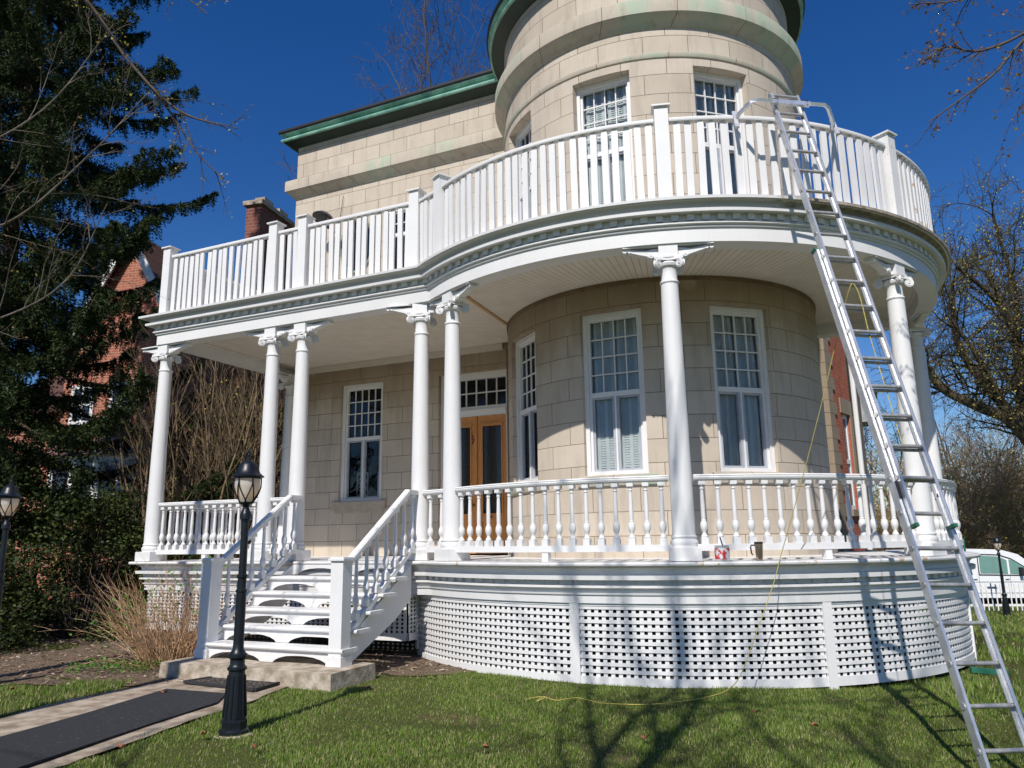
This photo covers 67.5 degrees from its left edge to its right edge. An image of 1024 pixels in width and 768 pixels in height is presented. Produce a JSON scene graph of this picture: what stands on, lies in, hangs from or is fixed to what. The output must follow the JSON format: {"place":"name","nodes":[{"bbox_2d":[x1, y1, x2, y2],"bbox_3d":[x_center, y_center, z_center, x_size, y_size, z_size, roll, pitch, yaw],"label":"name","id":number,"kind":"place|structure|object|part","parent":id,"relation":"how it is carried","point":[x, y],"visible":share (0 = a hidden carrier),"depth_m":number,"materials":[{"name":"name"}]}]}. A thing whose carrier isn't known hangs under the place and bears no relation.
{"place":"outdoors","nodes":[
{"label":"outdoors","id":0,"kind":"place"},
{"bbox_2d":[0,677,134,716],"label":"lawn grass","id":1,"kind":"structure","parent":0,"point":[83,687],"depth_m":8.62,"materials":[{"name":"green plant"}]},
{"bbox_2d":[0,678,286,767],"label":"path","id":2,"kind":"structure","parent":0,"point":[36,717],"depth_m":7.40,"materials":[{"name":"concrete"}]},
{"bbox_2d":[0,689,224,767],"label":"runner mat","id":3,"kind":"object","parent":2,"relation":"on","point":[32,746],"visible":0.91,"depth_m":6.78,"materials":[{"name":"black rubber"}]},
{"bbox_2d":[118,743,127,747],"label":"fallen leaf","id":4,"kind":"object","parent":3,"relation":"on","point":[120,745],"visible":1,"depth_m":6.02,"materials":[{"name":"brown plant"}]},
{"bbox_2d":[183,676,279,690],"bbox_3d":[-3.140,3.462,8.942,1.186,0.030,0.744,-7,-13,29],"label":"door mat","id":5,"kind":"object","parent":2,"relation":"on","point":[252,685],"depth_m":8.75,"materials":[{"name":"black rubber"}]},
{"bbox_2d":[1,197,294,599],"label":"brick house","id":6,"kind":"structure","parent":0,"point":[261,212],"depth_m":25.55,"materials":[{"name":"brown brick"}]},
{"bbox_2d":[68,385,94,424],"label":"window","id":7,"kind":"structure","parent":6,"relation":"in","point":[76,387],"depth_m":24.93,"materials":[{"name":"white paint"}]},
{"bbox_2d":[47,425,187,506],"bbox_3d":[-12.109,2.594,23.478,4.600,2.700,1.290,-4,-12,14],"label":"bay window","id":8,"kind":"structure","parent":6,"relation":"in","point":[110,458],"depth_m":23.03,"materials":[{"name":"red brick"}]},
{"bbox_2d":[108,382,134,420],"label":"window","id":9,"kind":"structure","parent":6,"relation":"in","point":[124,382],"depth_m":24.71,"materials":[{"name":"white paint"}]},
{"bbox_2d":[0,539,1023,767],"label":"ground","id":10,"kind":"structure","parent":0,"point":[174,752],"depth_m":6.78,"materials":[{"name":"green plant"}]},
{"bbox_2d":[0,3,183,343],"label":"drooping tree","id":11,"kind":"object","parent":10,"relation":"on","point":[55,187],"visible":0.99,"depth_m":7.58,"materials":[{"name":"brown plant"}]},
{"bbox_2d":[63,0,252,217],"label":"overhanging tree","id":12,"kind":"object","parent":10,"relation":"on","point":[98,15],"visible":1,"depth_m":7.88,"materials":[{"name":"brown plant"}]},
{"bbox_2d":[82,323,262,621],"bbox_3d":[-7.230,1.534,16.790,4.299,7.172,4.516,5,-13,-26],"label":"lilac shrub","id":13,"kind":"object","parent":10,"relation":"on","point":[141,471],"visible":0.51,"depth_m":16.56,"materials":[{"name":"brown plant"}]},
{"bbox_2d":[104,396,241,606],"bbox_3d":[-9.395,3.363,22.354,3.864,6.400,3.120,-1,-12,0],"label":"cedar","id":14,"kind":"object","parent":10,"relation":"on","point":[183,436],"visible":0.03,"depth_m":21.99,"materials":[{"name":"green plant"}]},
{"bbox_2d":[73,283,289,557],"bbox_3d":[-7.205,1.528,17.683,5.356,7.540,5.374,3,-12,-19],"label":"lilac shrub","id":15,"kind":"object","parent":10,"relation":"on","point":[209,437],"visible":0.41,"depth_m":17.14,"materials":[{"name":"brown plant"}]},
{"bbox_2d":[80,330,284,598],"bbox_3d":[-7.575,1.789,18.262,4.499,7.282,4.594,-7,-13,28],"label":"lilac shrub","id":16,"kind":"object","parent":10,"relation":"on","point":[185,444],"visible":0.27,"depth_m":18.14,"materials":[{"name":"brown plant"}]},
{"bbox_2d":[173,390,262,555],"bbox_3d":[-8.113,3.187,21.797,3.431,6.255,3.167,5,-13,-26],"label":"cedar","id":17,"kind":"object","parent":10,"relation":"on","point":[189,410],"visible":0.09,"depth_m":21.97,"materials":[{"name":"green plant"}]},
{"bbox_2d":[167,292,294,554],"bbox_3d":[-5.583,1.383,17.765,5.056,7.811,5.448,-4,-12,15],"label":"lilac shrub","id":18,"kind":"object","parent":10,"relation":"on","point":[231,442],"visible":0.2,"depth_m":17.54,"materials":[{"name":"brown plant"}]},
{"bbox_2d":[213,730,251,739],"bbox_3d":[-2.389,3.022,6.593,0.323,0.030,0.331,-1,-12,0],"label":"lamp footing","id":19,"kind":"object","parent":10,"relation":"on","point":[233,737],"visible":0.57,"depth_m":6.50,"materials":[{"name":"concrete"}]},
{"bbox_2d":[218,448,263,736],"bbox_3d":[-2.415,1.801,6.845,0.294,2.475,0.294,-1,-12,0],"label":"lamp post","id":20,"kind":"object","parent":19,"relation":"on","point":[247,476],"visible":1,"depth_m":6.75,"materials":[{"name":"black metal"}]},
{"bbox_2d":[226,408,283,557],"bbox_3d":[-6.171,3.111,21.287,3.534,6.412,3.057,5,-13,-26],"label":"cedar","id":21,"kind":"object","parent":10,"relation":"on","point":[281,429],"visible":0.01,"depth_m":21.42,"materials":[{"name":"green plant"}]},
{"bbox_2d":[159,654,374,691],"bbox_3d":[-3.018,3.580,9.356,2.650,0.335,0.870,-6,-13,24],"label":"concrete step","id":22,"kind":"object","parent":10,"relation":"on","point":[302,672],"visible":0.5,"depth_m":9.03,"materials":[{"name":"beige concrete"}]},
{"bbox_2d":[0,621,543,686],"bbox_3d":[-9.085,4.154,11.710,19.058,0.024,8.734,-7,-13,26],"label":"dirt bed","id":23,"kind":"object","parent":10,"relation":"on","point":[407,656],"visible":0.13,"depth_m":10.48,"materials":[{"name":"brown soil"}]},
{"bbox_2d":[0,476,22,682],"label":"lamp post","id":24,"kind":"object","parent":23,"relation":"on","point":[10,497],"visible":1,"depth_m":9.42,"materials":[{"name":"black metal"}]},
{"bbox_2d":[0,465,51,638],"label":"evergreen shrub","id":25,"kind":"object","parent":23,"relation":"on","point":[29,477],"visible":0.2,"depth_m":13.76,"materials":[{"name":"green plant"}]},
{"bbox_2d":[0,537,75,653],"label":"evergreen shrub","id":26,"kind":"object","parent":23,"relation":"on","point":[11,639],"visible":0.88,"depth_m":12.30,"materials":[{"name":"green plant"}]},
{"bbox_2d":[0,411,141,628],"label":"evergreen shrub","id":27,"kind":"object","parent":23,"relation":"on","point":[36,510],"visible":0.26,"depth_m":16.16,"materials":[{"name":"green plant"}]},
{"bbox_2d":[2,479,150,646],"bbox_3d":[-7.932,3.303,14.041,3.163,3.090,2.910,-1,-12,0],"label":"evergreen shrub","id":28,"kind":"object","parent":23,"relation":"on","point":[124,536],"visible":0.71,"depth_m":13.91,"materials":[{"name":"green plant"}]},
{"bbox_2d":[0,0,261,559],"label":"spruce tree","id":29,"kind":"object","parent":23,"relation":"on","point":[24,30],"visible":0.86,"depth_m":17.40,"materials":[{"name":"green plant"}]},
{"bbox_2d":[31,552,268,673],"bbox_3d":[-4.690,3.087,10.661,3.325,1.655,2.736,-1,-12,0],"label":"dry bush","id":30,"kind":"object","parent":23,"relation":"on","point":[149,657],"visible":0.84,"depth_m":10.29,"materials":[{"name":"beige plant"}]},
{"bbox_2d":[113,524,200,621],"bbox_3d":[-7.108,3.982,15.812,2.362,2.248,2.031,-1,-12,0],"label":"evergreen shrub","id":31,"kind":"object","parent":23,"relation":"on","point":[185,556],"visible":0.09,"depth_m":15.55,"materials":[{"name":"green plant"}]},
{"bbox_2d":[270,0,492,226],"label":"bare tree","id":32,"kind":"object","parent":10,"relation":"on","point":[426,60],"visible":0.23,"depth_m":33.82,"materials":[{"name":"brown plant"}]},
{"bbox_2d":[129,0,980,689],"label":"stone house","id":33,"kind":"structure","parent":10,"relation":"on","point":[539,338],"depth_m":11.09,"materials":[{"name":"stone"}]},
{"bbox_2d":[312,196,343,228],"bbox_3d":[-4.047,-3.793,16.723,0.518,0.871,0.662,-6,-13,24],"label":"satellite dish","id":34,"kind":"object","parent":33,"relation":"attached to","point":[320,215],"visible":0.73,"depth_m":16.66,"materials":[{"name":"grey metal"}]},
{"bbox_2d":[340,219,369,273],"bbox_3d":[-3.364,-2.999,16.631,0.910,1.269,0.074,-6,-13,24],"label":"oval window","id":35,"kind":"structure","parent":33,"relation":"in","point":[355,220],"depth_m":16.62,"materials":[{"name":"black glass"}]},
{"bbox_2d":[340,382,382,501],"bbox_3d":[-2.987,1.222,15.931,1.040,2.420,0.410,-6,-13,24],"label":"window","id":36,"kind":"structure","parent":33,"relation":"in","point":[346,440],"depth_m":15.84,"materials":[{"name":"white paint"}]},
{"bbox_2d":[388,208,405,269],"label":"window","id":37,"kind":"structure","parent":33,"relation":"in","point":[404,209],"depth_m":16.42,"materials":[{"name":"white paint"}]},
{"bbox_2d":[461,416,477,553],"bbox_3d":[-0.958,1.935,14.711,0.678,2.595,0.090,-6,-13,24],"label":"door","id":38,"kind":"structure","parent":33,"relation":"in","point":[469,449],"depth_m":14.72,"materials":[{"name":"brown wood"}]},
{"bbox_2d":[477,414,507,553],"bbox_3d":[-0.367,1.872,14.444,0.654,2.595,0.090,-6,-13,24],"label":"door","id":39,"kind":"structure","parent":33,"relation":"in","point":[491,430],"depth_m":14.52,"materials":[{"name":"brown wood"}]},
{"bbox_2d":[515,119,530,220],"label":"window","id":40,"kind":"structure","parent":33,"relation":"in","point":[523,138],"depth_m":13.46,"materials":[{"name":"white paint"}]},
{"bbox_2d":[516,331,537,481],"bbox_3d":[0.346,0.394,12.378,0.195,2.400,0.940,4,-13,-23],"label":"window","id":41,"kind":"structure","parent":33,"relation":"in","point":[526,400],"depth_m":12.54,"materials":[{"name":"white paint"}]},
{"bbox_2d":[576,74,634,207],"bbox_3d":[1.497,-3.612,11.992,0.940,2.400,0.195,-6,-13,25],"label":"window","id":42,"kind":"structure","parent":33,"relation":"in","point":[604,103],"depth_m":12.10,"materials":[{"name":"white paint"}]},
{"bbox_2d":[582,308,648,475],"bbox_3d":[1.526,0.130,11.173,0.940,2.400,0.195,-6,-13,25],"label":"window","id":43,"kind":"structure","parent":33,"relation":"in","point":[615,406],"depth_m":11.17,"materials":[{"name":"white paint"}]},
{"bbox_2d":[693,71,749,193],"bbox_3d":[3.183,-3.664,11.854,0.940,2.400,0.195,2,-12,-16],"label":"window","id":44,"kind":"structure","parent":33,"relation":"in","point":[714,94],"depth_m":11.97,"materials":[{"name":"white paint"}]},
{"bbox_2d":[714,537,729,560],"bbox_3d":[2.349,1.843,8.569,0.174,0.262,0.169,3,-12,-17],"label":"paint can","id":45,"kind":"object","parent":33,"relation":"on","point":[722,552],"visible":1,"depth_m":8.50,"materials":[{"name":"metal"}]},
{"bbox_2d":[709,305,775,471],"bbox_3d":[3.251,0.077,11.032,0.940,2.400,0.195,2,-12,-16],"label":"window","id":46,"kind":"structure","parent":33,"relation":"in","point":[741,382],"depth_m":11.04,"materials":[{"name":"white paint"}]},
{"bbox_2d":[750,542,762,559],"bbox_3d":[2.732,1.864,8.548,0.147,0.202,0.096,-1,-12,0],"label":"travel mug","id":47,"kind":"object","parent":33,"relation":"on","point":[759,549],"visible":1,"depth_m":8.52,"materials":[{"name":"brown metal"}]},
{"bbox_2d":[842,414,855,508],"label":"wing window","id":48,"kind":"structure","parent":33,"relation":"in","point":[847,445],"depth_m":17.88,"materials":[{"name":"white paint"}]},
{"bbox_2d":[732,92,1023,767],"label":"extension ladder","id":49,"kind":"object","parent":10,"relation":"on","point":[886,449],"visible":1,"depth_m":7.13,"materials":[{"name":"metal"}]},
{"bbox_2d":[526,283,902,704],"bbox_3d":[2.049,1.131,8.151,3.683,4.129,1.359,-4,-12,16],"label":"yellow rope","id":50,"kind":"object","parent":49,"relation":"hanging from","point":[543,697],"visible":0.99,"depth_m":7.91,"materials":[{"name":"yellow fabric"}]},
{"bbox_2d":[866,450,902,550],"bbox_3d":[17.820,6.643,39.087,8.490,7.267,7.974,-1,-12,0],"label":"thicket shrub","id":51,"kind":"object","parent":10,"relation":"on","point":[880,528],"visible":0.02,"depth_m":37.85,"materials":[{"name":"brown plant"}]},
{"bbox_2d":[863,367,1023,536],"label":"woods","id":52,"kind":"object","parent":10,"relation":"on","point":[939,444],"visible":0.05,"depth_m":51.61,"materials":[{"name":"brown plant"}]},
{"bbox_2d":[865,150,1023,445],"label":"budding tree","id":53,"kind":"object","parent":10,"relation":"on","point":[981,371],"visible":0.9,"depth_m":29.67,"materials":[{"name":"brown plant"}]},
{"bbox_2d":[866,441,1023,552],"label":"thicket shrub","id":54,"kind":"object","parent":10,"relation":"on","point":[970,534],"visible":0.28,"depth_m":33.62,"materials":[{"name":"brown plant"}]},
{"bbox_2d":[878,415,1023,557],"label":"thicket shrub","id":55,"kind":"object","parent":10,"relation":"on","point":[1020,536],"visible":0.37,"depth_m":34.63,"materials":[{"name":"brown plant"}]},
{"bbox_2d":[885,549,1023,603],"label":"white van","id":56,"kind":"object","parent":10,"relation":"on","point":[986,570],"visible":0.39,"depth_m":27.34,"materials":[{"name":"paint"}]},
{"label":"side window","id":57,"kind":"part","parent":56,"relation":"part of","materials":[{"name":"green glass"}]},
{"bbox_2d":[898,0,1023,162],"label":"overhanging tree","id":58,"kind":"object","parent":10,"relation":"on","point":[958,47],"visible":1,"depth_m":7.84,"materials":[{"name":"brown plant"}]},
{"bbox_2d":[907,606,1023,722],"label":"lawn grass","id":59,"kind":"structure","parent":10,"relation":"on","point":[1007,626],"depth_m":10.39,"materials":[{"name":"green plant"}]},
{"bbox_2d":[917,583,1023,611],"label":"picket fence","id":60,"kind":"object","parent":10,"relation":"on","point":[1014,587],"visible":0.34,"depth_m":24.46,"materials":[{"name":"white paint"}]},
{"bbox_2d":[937,418,1023,555],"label":"thicket shrub","id":61,"kind":"object","parent":10,"relation":"on","point":[979,452],"visible":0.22,"depth_m":39.08,"materials":[{"name":"brown plant"}]},
{"bbox_2d":[970,667,1008,675],"bbox_3d":[5.850,3.521,9.387,0.396,0.070,0.150,-6,-13,23],"label":"downspout trough","id":62,"kind":"object","parent":10,"relation":"on","point":[991,671],"visible":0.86,"depth_m":9.36,"materials":[{"name":"green plastic"}]},
{"bbox_2d":[992,534,1010,616],"bbox_3d":[14.933,5.816,23.366,0.294,2.475,0.294,-1,-12,0],"label":"lamp post","id":63,"kind":"object","parent":10,"relation":"on","point":[997,546],"visible":1,"depth_m":23.30,"materials":[{"name":"black metal"}]},
{"bbox_2d":[0,0,1023,522],"label":"sky","id":64,"kind":"structure","parent":0,"point":[287,60],"materials":[{"name":"blue"}]},
{"bbox_2d":[962,538,972,606],"bbox_3d":[15.692,6.490,26.390,0.060,2.300,0.060,-1,-12,0],"label":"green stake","id":65,"kind":"object","parent":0,"point":[964,547],"visible":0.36,"depth_m":26.53,"materials":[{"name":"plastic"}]}
]}

